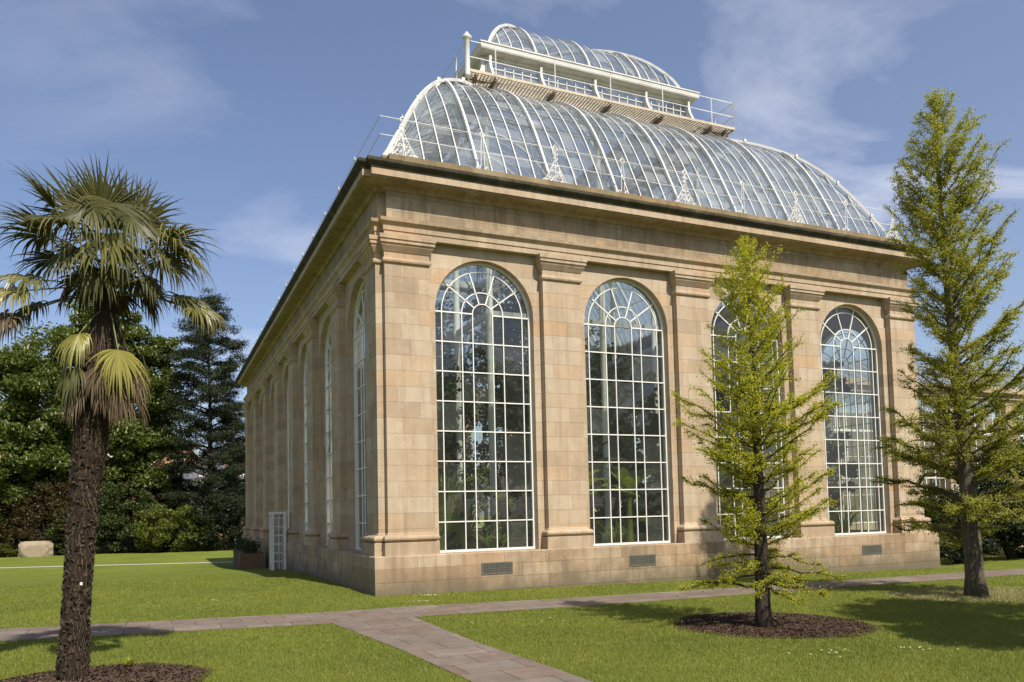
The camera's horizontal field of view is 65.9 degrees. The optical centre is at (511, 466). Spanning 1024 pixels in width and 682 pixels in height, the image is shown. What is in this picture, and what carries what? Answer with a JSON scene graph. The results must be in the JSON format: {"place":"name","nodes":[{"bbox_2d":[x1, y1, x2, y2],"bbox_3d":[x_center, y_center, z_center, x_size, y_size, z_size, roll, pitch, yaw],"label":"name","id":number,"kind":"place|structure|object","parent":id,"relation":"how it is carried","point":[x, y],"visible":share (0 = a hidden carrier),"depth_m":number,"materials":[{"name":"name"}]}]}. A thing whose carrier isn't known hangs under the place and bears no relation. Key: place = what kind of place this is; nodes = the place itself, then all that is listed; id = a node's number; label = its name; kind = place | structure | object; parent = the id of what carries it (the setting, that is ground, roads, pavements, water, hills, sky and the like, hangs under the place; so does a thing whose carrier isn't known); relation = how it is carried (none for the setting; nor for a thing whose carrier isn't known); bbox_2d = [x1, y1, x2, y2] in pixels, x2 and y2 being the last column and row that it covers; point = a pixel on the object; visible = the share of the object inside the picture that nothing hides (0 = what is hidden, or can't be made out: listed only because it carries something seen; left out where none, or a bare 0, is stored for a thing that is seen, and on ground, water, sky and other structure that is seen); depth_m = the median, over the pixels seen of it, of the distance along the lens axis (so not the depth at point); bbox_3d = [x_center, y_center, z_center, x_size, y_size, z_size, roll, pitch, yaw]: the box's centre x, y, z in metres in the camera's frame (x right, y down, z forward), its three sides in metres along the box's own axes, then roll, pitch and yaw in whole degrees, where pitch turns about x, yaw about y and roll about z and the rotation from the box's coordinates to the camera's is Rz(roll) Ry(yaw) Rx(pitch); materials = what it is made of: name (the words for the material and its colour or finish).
{"place":"outdoors","nodes":[
{"label":"outdoors","id":0,"kind":"place"},
{"bbox_2d":[0,562,222,567],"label":"path","id":1,"kind":"structure","parent":0,"point":[117,564],"depth_m":50.28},
{"bbox_2d":[334,617,591,681],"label":"path","id":2,"kind":"structure","parent":0,"point":[466,658],"depth_m":10.74,"materials":[{"name":"grey stone"}]},
{"bbox_2d":[0,511,1023,681],"bbox_3d":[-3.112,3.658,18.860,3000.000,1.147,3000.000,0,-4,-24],"label":"lawn ground","id":3,"kind":"structure","parent":0,"point":[33,574],"depth_m":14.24,"materials":[{"name":"green plant"}]},
{"bbox_2d":[0,542,18,556],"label":"shrub","id":4,"kind":"object","parent":3,"relation":"on","point":[7,553],"visible":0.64,"depth_m":65.94,"materials":[{"name":"green plant"}]},
{"bbox_2d":[0,408,67,532],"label":"chestnut tree","id":5,"kind":"object","parent":3,"relation":"on","point":[16,437],"visible":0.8,"depth_m":66.33,"materials":[{"name":"green plant"}]},
{"bbox_2d":[0,391,70,543],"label":"dense tree","id":6,"kind":"object","parent":3,"relation":"on","point":[1,396],"depth_m":96.39,"materials":[{"name":"green plant"}]},
{"bbox_2d":[18,541,53,556],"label":"boulder","id":7,"kind":"object","parent":3,"relation":"on","point":[35,548],"visible":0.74,"depth_m":65.77,"materials":[{"name":"beige stone"}]},
{"bbox_2d":[0,480,111,556],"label":"olive shrub","id":8,"kind":"object","parent":3,"relation":"on","point":[32,522],"visible":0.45,"depth_m":66.78,"materials":[{"name":"green plant"}]},
{"bbox_2d":[41,510,114,554],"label":"dark shrub","id":9,"kind":"object","parent":3,"relation":"on","point":[49,532],"visible":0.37,"depth_m":67.04,"materials":[{"name":"green plant"}]},
{"bbox_2d":[29,454,135,540],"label":"house","id":10,"kind":"structure","parent":3,"relation":"on","point":[108,456],"depth_m":108.74,"materials":[{"name":"red brick"}]},
{"bbox_2d":[0,298,196,551],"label":"chestnut tree","id":11,"kind":"object","parent":3,"relation":"on","point":[28,376],"visible":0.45,"depth_m":70.45,"materials":[{"name":"green plant"}]},
{"bbox_2d":[0,662,213,681],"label":"bark mulch","id":12,"kind":"object","parent":3,"relation":"on","point":[136,670],"visible":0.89,"depth_m":9.70,"materials":[{"name":"brown wood"}]},
{"bbox_2d":[0,152,229,680],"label":"fan palm","id":13,"kind":"object","parent":12,"relation":"on","point":[96,398],"visible":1,"depth_m":9.65,"materials":[{"name":"green plant"}]},
{"bbox_2d":[123,656,135,664],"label":"weed tuft","id":14,"kind":"object","parent":12,"relation":"on","point":[129,662],"visible":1,"depth_m":10.23,"materials":[{"name":"green plant"}]},
{"bbox_2d":[95,480,167,552],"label":"green shrub","id":15,"kind":"object","parent":3,"relation":"on","point":[113,520],"visible":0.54,"depth_m":68.83,"materials":[{"name":"green plant"}]},
{"bbox_2d":[100,463,186,550],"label":"purple shrub","id":16,"kind":"object","parent":3,"relation":"on","point":[160,498],"visible":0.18,"depth_m":71.73,"materials":[{"name":"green plant"}]},
{"bbox_2d":[95,527,220,552],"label":"shrub","id":17,"kind":"object","parent":3,"relation":"on","point":[122,543],"visible":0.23,"depth_m":68.72,"materials":[{"name":"green plant"}]},
{"bbox_2d":[150,450,205,466],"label":"house","id":18,"kind":"structure","parent":3,"relation":"on","point":[173,460],"depth_m":110.90,"materials":[{"name":"red brick"}]},
{"bbox_2d":[131,502,225,552],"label":"golden shrub","id":19,"kind":"object","parent":3,"relation":"on","point":[167,519],"visible":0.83,"depth_m":68.30,"materials":[{"name":"green plant"}]},
{"bbox_2d":[154,484,227,547],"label":"dark shrub","id":20,"kind":"object","parent":3,"relation":"on","point":[194,502],"depth_m":76.72,"materials":[{"name":"green plant"}]},
{"bbox_2d":[149,287,250,549],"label":"pine tree","id":21,"kind":"object","parent":3,"relation":"on","point":[221,375],"visible":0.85,"depth_m":71.39,"materials":[{"name":"green plant"}]},
{"bbox_2d":[179,465,243,539],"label":"house","id":22,"kind":"structure","parent":3,"relation":"on","point":[196,475],"depth_m":105.21,"materials":[{"name":"grey brick"}]},
{"bbox_2d":[179,487,245,550],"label":"dark shrub","id":23,"kind":"object","parent":3,"relation":"on","point":[206,511],"visible":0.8,"depth_m":69.25,"materials":[{"name":"green plant"}]},
{"bbox_2d":[198,399,244,527],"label":"pine tree","id":24,"kind":"object","parent":3,"relation":"on","point":[240,415],"visible":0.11,"depth_m":77.41,"materials":[{"name":"green plant"}]},
{"bbox_2d":[224,490,245,547],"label":"dark shrub","id":25,"kind":"object","parent":3,"relation":"on","point":[229,523],"visible":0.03,"depth_m":73.92,"materials":[{"name":"green plant"}]},
{"bbox_2d":[229,535,248,567],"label":"planter","id":26,"kind":"object","parent":3,"relation":"on","point":[235,555],"visible":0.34,"depth_m":41.67,"materials":[{"name":"grey metal"}]},
{"bbox_2d":[231,537,265,569],"bbox_3d":[-12.233,4.006,36.684,1.666,1.518,1.930,0,-4,-24],"label":"planter","id":27,"kind":"object","parent":3,"relation":"on","point":[251,559],"visible":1,"depth_m":36.34,"materials":[{"name":"brown wood"}]},
{"bbox_2d":[211,594,957,656],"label":"daisies","id":28,"kind":"object","parent":3,"relation":"on","point":[603,618],"visible":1,"depth_m":13.65,"materials":[{"name":"white plant"}]},
{"bbox_2d":[236,24,940,595],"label":"palm house","id":29,"kind":"structure","parent":3,"relation":"on","point":[400,236],"depth_m":23.21,"materials":[{"name":"stone"}]},
{"bbox_2d":[268,512,285,570],"bbox_3d":[-9.415,2.992,31.672,0.595,2.326,0.720,0,-4,-24],"label":"side porch","id":30,"kind":"object","parent":29,"relation":"attached to","point":[272,543],"visible":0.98,"depth_m":31.46,"materials":[{"name":"white metal"}]},
{"bbox_2d":[287,388,288,528],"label":"window","id":31,"kind":"structure","parent":29,"relation":"in","point":[287,388],"depth_m":35.13,"materials":[{"name":"white paint"}]},
{"bbox_2d":[304,354,307,530],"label":"window","id":32,"kind":"structure","parent":29,"relation":"in","point":[305,366],"depth_m":31.09,"materials":[{"name":"white paint"}]},
{"bbox_2d":[325,321,332,545],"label":"window","id":33,"kind":"structure","parent":29,"relation":"in","point":[329,330],"depth_m":27.03,"materials":[{"name":"white paint"}]},
{"bbox_2d":[353,281,366,549],"bbox_3d":[-4.063,-1.447,22.019,0.075,7.600,2.776,0,-4,-24],"label":"window","id":34,"kind":"structure","parent":29,"relation":"in","point":[355,336],"depth_m":22.92,"materials":[{"name":"white paint"}]},
{"bbox_2d":[362,377,365,411],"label":"hothouse tree","id":35,"kind":"object","parent":29,"relation":"in","point":[362,396],"depth_m":32.59,"materials":[{"name":"green plant"}]},
{"bbox_2d":[362,408,366,541],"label":"hothouse tree","id":36,"kind":"object","parent":29,"relation":"in","point":[363,472],"visible":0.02,"depth_m":29.07,"materials":[{"name":"green plant"}]},
{"bbox_2d":[436,353,467,484],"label":"hothouse tree","id":37,"kind":"object","parent":29,"relation":"in","point":[450,386],"visible":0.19,"depth_m":22.92,"materials":[{"name":"green plant"}]},
{"bbox_2d":[438,469,466,549],"bbox_3d":[-1.953,1.225,21.181,1.944,2.427,1.908,0,-4,-24],"label":"sword plant","id":38,"kind":"object","parent":29,"relation":"on","point":[449,504],"visible":0.47,"depth_m":20.96,"materials":[{"name":"green plant"}]},
{"bbox_2d":[435,295,484,533],"bbox_3d":[-3.469,-2.139,34.673,4.495,11.302,5.184,0,-4,-24],"label":"hothouse tree","id":39,"kind":"object","parent":29,"relation":"in","point":[444,319],"visible":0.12,"depth_m":34.26,"materials":[{"name":"green plant"}]},
{"bbox_2d":[435,323,489,546],"bbox_3d":[-2.852,-1.272,28.877,4.223,8.933,4.283,0,-4,-24],"label":"hothouse tree","id":40,"kind":"object","parent":29,"relation":"in","point":[449,445],"visible":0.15,"depth_m":28.50,"materials":[{"name":"green plant"}]},
{"bbox_2d":[436,329,488,526],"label":"hothouse tree","id":41,"kind":"object","parent":29,"relation":"in","point":[469,374],"visible":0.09,"depth_m":41.84,"materials":[{"name":"green plant"}]},
{"bbox_2d":[450,415,476,492],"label":"hothouse tree","id":42,"kind":"object","parent":29,"relation":"in","point":[468,433],"depth_m":50.53,"materials":[{"name":"green plant"}]},
{"bbox_2d":[451,487,494,549],"bbox_3d":[-1.443,1.483,22.030,1.729,1.988,1.841,-4,-4,41],"label":"sword plant","id":43,"kind":"object","parent":29,"relation":"on","point":[458,528],"visible":0.63,"depth_m":21.89,"materials":[{"name":"green plant"}]},
{"bbox_2d":[435,263,535,552],"bbox_3d":[-0.727,-1.599,20.748,2.776,7.600,0.075,0,-4,-24],"label":"window","id":44,"kind":"structure","parent":29,"relation":"in","point":[470,264],"depth_m":20.84,"materials":[{"name":"white paint"}]},
{"bbox_2d":[471,420,501,527],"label":"window","id":45,"kind":"structure","parent":29,"relation":"in","point":[478,420],"depth_m":54.20,"materials":[{"name":"white paint"}]},
{"bbox_2d":[475,525,511,550],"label":"fern plant","id":46,"kind":"object","parent":29,"relation":"on","point":[493,543],"visible":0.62,"depth_m":21.23,"materials":[{"name":"green plant"}]},
{"bbox_2d":[460,287,531,541],"bbox_3d":[0.362,-1.837,30.657,4.497,10.695,4.787,0,-4,-24],"label":"hothouse tree","id":47,"kind":"object","parent":29,"relation":"on","point":[514,394],"visible":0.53,"depth_m":30.47,"materials":[{"name":"green plant"}]},
{"bbox_2d":[461,435,530,548],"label":"hothouse tree","id":48,"kind":"object","parent":29,"relation":"in","point":[501,506],"visible":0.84,"depth_m":22.07,"materials":[{"name":"green plant"}]},
{"bbox_2d":[463,282,530,536],"bbox_3d":[0.478,-2.506,37.288,5.728,12.379,5.635,-1,-3,-2],"label":"hothouse tree","id":49,"kind":"object","parent":29,"relation":"in","point":[511,299],"visible":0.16,"depth_m":36.81,"materials":[{"name":"green plant"}]},
{"bbox_2d":[473,375,528,531],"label":"hothouse tree","id":50,"kind":"object","parent":29,"relation":"in","point":[482,443],"visible":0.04,"depth_m":45.77,"materials":[{"name":"green plant"}]},
{"bbox_2d":[500,440,628,482],"bbox_3d":[2.247,0.917,25.342,4.074,3.434,3.747,-3,-4,23],"label":"banana plant","id":51,"kind":"object","parent":29,"relation":"on","point":[604,459],"visible":0.23,"depth_m":24.53,"materials":[{"name":"green plant"}]},
{"bbox_2d":[527,469,639,502],"bbox_3d":[2.350,1.282,23.231,2.846,2.453,2.703,2,-4,-40],"label":"banana plant","id":52,"kind":"object","parent":29,"relation":"on","point":[597,495],"visible":0.22,"depth_m":22.99,"materials":[{"name":"green plant"}]},
{"bbox_2d":[585,326,642,533],"bbox_3d":[4.212,-1.652,40.112,4.807,10.932,5.200,-1,-3,-7],"label":"hothouse tree","id":53,"kind":"object","parent":29,"relation":"in","point":[594,389],"visible":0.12,"depth_m":39.84,"materials":[{"name":"green plant"}]},
{"bbox_2d":[588,387,642,528],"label":"hothouse tree","id":54,"kind":"object","parent":29,"relation":"in","point":[599,509],"visible":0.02,"depth_m":41.69,"materials":[{"name":"green plant"}]},
{"bbox_2d":[597,518,636,542],"bbox_3d":[2.957,1.930,22.984,1.448,1.003,1.611,-3,-4,20],"label":"fern plant","id":55,"kind":"object","parent":29,"relation":"on","point":[616,535],"visible":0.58,"depth_m":22.87,"materials":[{"name":"green plant"}]},
{"bbox_2d":[585,342,660,537],"bbox_3d":[4.121,-1.069,32.114,4.203,8.304,4.610,-3,-4,31],"label":"hothouse tree","id":56,"kind":"object","parent":29,"relation":"in","point":[624,392],"visible":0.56,"depth_m":31.67,"materials":[{"name":"green plant"}]},
{"bbox_2d":[589,463,663,544],"bbox_3d":[3.701,1.220,24.406,2.544,2.653,3.227,1,-4,-33],"label":"banana plant","id":57,"kind":"object","parent":29,"relation":"on","point":[627,479],"visible":0.71,"depth_m":23.89,"materials":[{"name":"green plant"}]},
{"bbox_2d":[584,279,670,545],"bbox_3d":[3.241,-1.587,22.530,2.776,7.600,0.075,0,-4,-24],"label":"window","id":58,"kind":"structure","parent":29,"relation":"in","point":[616,280],"depth_m":22.64,"materials":[{"name":"white paint"}]},
{"bbox_2d":[631,398,650,502],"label":"window","id":59,"kind":"structure","parent":29,"relation":"in","point":[634,398],"depth_m":42.51,"materials":[{"name":"white paint"}]},
{"bbox_2d":[619,412,665,540],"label":"hothouse tree","id":60,"kind":"object","parent":29,"relation":"in","point":[652,449],"visible":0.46,"depth_m":28.41,"materials":[{"name":"green plant"}]},
{"bbox_2d":[625,364,662,530],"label":"hothouse tree","id":61,"kind":"object","parent":29,"relation":"in","point":[648,479],"depth_m":37.42,"materials":[{"name":"green plant"}]},
{"bbox_2d":[631,335,727,531],"bbox_3d":[7.297,-1.747,34.088,5.283,9.740,3.753,0,-4,-24],"label":"hothouse tree","id":62,"kind":"object","parent":29,"relation":"in","point":[660,403],"visible":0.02,"depth_m":34.07,"materials":[{"name":"green plant"}]},
{"bbox_2d":[712,346,748,534],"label":"hothouse tree","id":63,"kind":"object","parent":29,"relation":"in","point":[719,395],"visible":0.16,"depth_m":33.38,"materials":[{"name":"green plant"}]},
{"bbox_2d":[719,371,778,536],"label":"hothouse tree","id":64,"kind":"object","parent":29,"relation":"in","point":[728,481],"visible":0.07,"depth_m":30.82,"materials":[{"name":"green plant"}]},
{"bbox_2d":[711,293,786,539],"bbox_3d":[7.210,-1.574,24.312,2.776,7.600,0.075,0,-4,-24],"label":"window","id":65,"kind":"structure","parent":29,"relation":"in","point":[782,481],"depth_m":24.24,"materials":[{"name":"white paint"}]},
{"bbox_2d":[741,352,776,525],"bbox_3d":[10.657,-1.122,33.408,0.075,7.600,2.776,0,-4,-24],"label":"window","id":66,"kind":"structure","parent":29,"relation":"in","point":[756,352],"depth_m":33.05,"materials":[{"name":"white paint"}]},
{"bbox_2d":[776,437,839,532],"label":"hothouse tree","id":67,"kind":"object","parent":29,"relation":"in","point":[827,445],"visible":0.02,"depth_m":27.25,"materials":[{"name":"green plant"}]},
{"bbox_2d":[822,360,857,532],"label":"hothouse tree","id":68,"kind":"object","parent":29,"relation":"in","point":[832,454],"visible":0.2,"depth_m":28.81,"materials":[{"name":"green plant"}]},
{"bbox_2d":[829,502,868,532],"bbox_3d":[11.464,1.830,27.094,1.892,1.288,1.885,0,-4,-24],"label":"fern plant","id":69,"kind":"object","parent":29,"relation":"on","point":[845,524],"visible":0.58,"depth_m":27.11,"materials":[{"name":"green plant"}]},
{"bbox_2d":[821,327,877,531],"bbox_3d":[12.443,-1.396,29.432,0.075,7.600,2.776,0,-4,-24],"label":"window","id":70,"kind":"structure","parent":29,"relation":"in","point":[830,334],"depth_m":29.00,"materials":[{"name":"white paint"}]},
{"bbox_2d":[820,305,886,534],"bbox_3d":[11.178,-1.562,26.094,2.776,7.600,0.075,0,-4,-24],"label":"window","id":71,"kind":"structure","parent":29,"relation":"in","point":[854,310],"depth_m":26.25,"materials":[{"name":"white paint"}]},
{"bbox_2d":[673,612,882,638],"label":"bark mulch","id":72,"kind":"object","parent":3,"relation":"on","point":[742,619],"visible":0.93,"depth_m":12.89,"materials":[{"name":"brown wood"}]},
{"bbox_2d":[669,233,847,627],"bbox_3d":[4.017,-0.606,12.806,2.954,6.641,2.702,0,-4,-24],"label":"young tree","id":73,"kind":"object","parent":72,"relation":"on","point":[762,564],"visible":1,"depth_m":12.70,"materials":[{"name":"green plant"}]},
{"bbox_2d":[745,353,1023,549],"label":"linked glasshouse","id":74,"kind":"structure","parent":3,"relation":"on","point":[948,485],"depth_m":39.10,"materials":[{"name":"glass"}]},
{"bbox_2d":[831,393,876,523],"bbox_3d":[14.214,-0.354,32.908,3.100,5.500,0.060,0,-4,-24],"label":"window","id":75,"kind":"structure","parent":74,"relation":"in","point":[853,430],"depth_m":32.99,"materials":[{"name":"white paint"}]},
{"bbox_2d":[921,397,945,498],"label":"window","id":76,"kind":"structure","parent":74,"relation":"in","point":[928,397],"depth_m":34.81,"materials":[{"name":"white paint"}]},
{"bbox_2d":[971,399,1004,487],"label":"window","id":77,"kind":"structure","parent":74,"relation":"in","point":[973,399],"depth_m":36.43,"materials":[{"name":"white paint"}]},
{"bbox_2d":[863,409,983,486],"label":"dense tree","id":78,"kind":"object","parent":3,"relation":"on","point":[938,485],"visible":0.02,"depth_m":42.91,"materials":[{"name":"green plant"}]},
{"bbox_2d":[867,87,1023,597],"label":"tall tree","id":79,"kind":"object","parent":3,"relation":"on","point":[968,530],"visible":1,"depth_m":17.25,"materials":[{"name":"green plant"}]},
{"bbox_2d":[923,483,1008,563],"bbox_3d":[16.220,2.124,28.665,4.178,3.084,3.190,0,-4,-24],"label":"laurel shrub","id":80,"kind":"object","parent":3,"relation":"on","point":[956,556],"visible":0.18,"depth_m":28.11,"materials":[{"name":"green plant"}]},
{"bbox_2d":[939,437,1023,558],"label":"laurel shrub","id":81,"kind":"object","parent":3,"relation":"on","point":[1012,539],"visible":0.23,"depth_m":29.52,"materials":[{"name":"green plant"}]},
{"bbox_2d":[0,568,1023,640],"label":"path","id":82,"kind":"structure","parent":0,"point":[47,632],"depth_m":15.52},
{"bbox_2d":[0,0,1023,524],"label":"sky","id":83,"kind":"structure","parent":0,"point":[255,113],"materials":[{"name":"blue"}]},
{"bbox_2d":[716,470,730,489],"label":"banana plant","id":84,"kind":"object","parent":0,"point":[722,478],"visible":0.12,"depth_m":25.27,"materials":[{"name":"green plant"}]},
{"bbox_2d":[885,585,1023,602],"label":"dry grass","id":85,"kind":"structure","parent":0,"point":[955,595],"depth_m":17.40,"materials":[{"name":"green plant"}]}
]}

